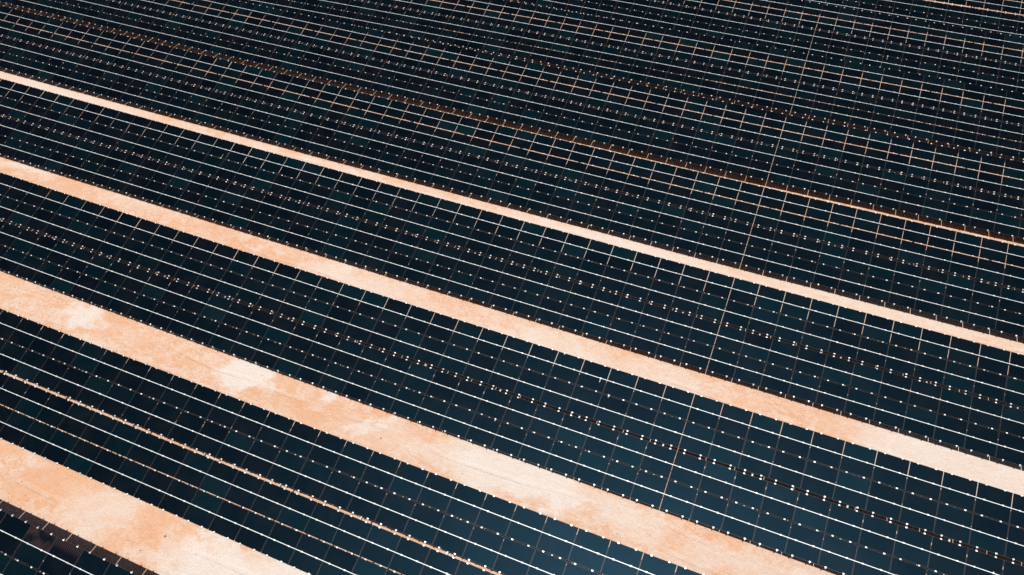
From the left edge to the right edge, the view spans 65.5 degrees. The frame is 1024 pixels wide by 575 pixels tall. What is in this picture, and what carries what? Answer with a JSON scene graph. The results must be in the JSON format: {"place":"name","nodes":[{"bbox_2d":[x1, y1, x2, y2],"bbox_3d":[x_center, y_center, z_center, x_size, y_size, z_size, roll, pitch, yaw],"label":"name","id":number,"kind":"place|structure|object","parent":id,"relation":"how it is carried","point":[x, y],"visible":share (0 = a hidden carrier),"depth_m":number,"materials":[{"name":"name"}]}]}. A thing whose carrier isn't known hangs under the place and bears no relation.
{"place":"outdoors","nodes":[
{"label":"outdoors","id":0,"kind":"place"},
{"bbox_2d":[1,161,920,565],"bbox_3d":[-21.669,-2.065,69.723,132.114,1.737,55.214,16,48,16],"label":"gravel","id":1,"kind":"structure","parent":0,"point":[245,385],"depth_m":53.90,"materials":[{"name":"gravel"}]},
{"bbox_2d":[0,0,1023,574],"bbox_3d":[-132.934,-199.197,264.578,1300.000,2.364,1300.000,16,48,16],"label":"ground","id":2,"kind":"structure","parent":0,"point":[94,516],"depth_m":61.13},
{"bbox_2d":[0,509,135,574],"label":"solar array","id":3,"kind":"object","parent":2,"relation":"on","point":[35,546],"visible":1,"depth_m":46.91,"materials":[{"name":"black glass"}]},
{"bbox_2d":[0,309,703,574],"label":"solar array","id":4,"kind":"object","parent":2,"relation":"on","point":[526,526],"visible":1,"depth_m":51.51,"materials":[{"name":"black glass"}]},
{"bbox_2d":[0,172,1023,574],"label":"solar array","id":5,"kind":"object","parent":2,"relation":"on","point":[842,522],"visible":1,"depth_m":56.16,"materials":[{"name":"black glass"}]},
{"bbox_2d":[0,78,1023,466],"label":"solar array","id":6,"kind":"object","parent":2,"relation":"on","point":[748,366],"visible":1,"depth_m":65.30,"materials":[{"name":"black glass"}]},
{"bbox_2d":[0,5,1023,337],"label":"solar array","id":7,"kind":"object","parent":2,"relation":"on","point":[312,97],"visible":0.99,"depth_m":75.02,"materials":[{"name":"black glass"}]},
{"bbox_2d":[0,0,1023,239],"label":"solar array","id":8,"kind":"object","parent":2,"relation":"on","point":[913,186],"visible":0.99,"depth_m":83.40,"materials":[{"name":"black glass"}]},
{"bbox_2d":[237,0,1023,159],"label":"solar array","id":9,"kind":"object","parent":2,"relation":"on","point":[985,142],"visible":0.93,"depth_m":88.75,"materials":[{"name":"black glass"}]},
{"bbox_2d":[515,0,1023,92],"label":"solar array","id":10,"kind":"object","parent":2,"relation":"on","point":[973,38],"visible":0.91,"depth_m":93.27,"materials":[{"name":"black glass"}]},
{"bbox_2d":[788,0,1023,36],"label":"solar array","id":11,"kind":"object","parent":2,"relation":"on","point":[939,10],"visible":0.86,"depth_m":97.36,"materials":[{"name":"black glass"}]}
]}

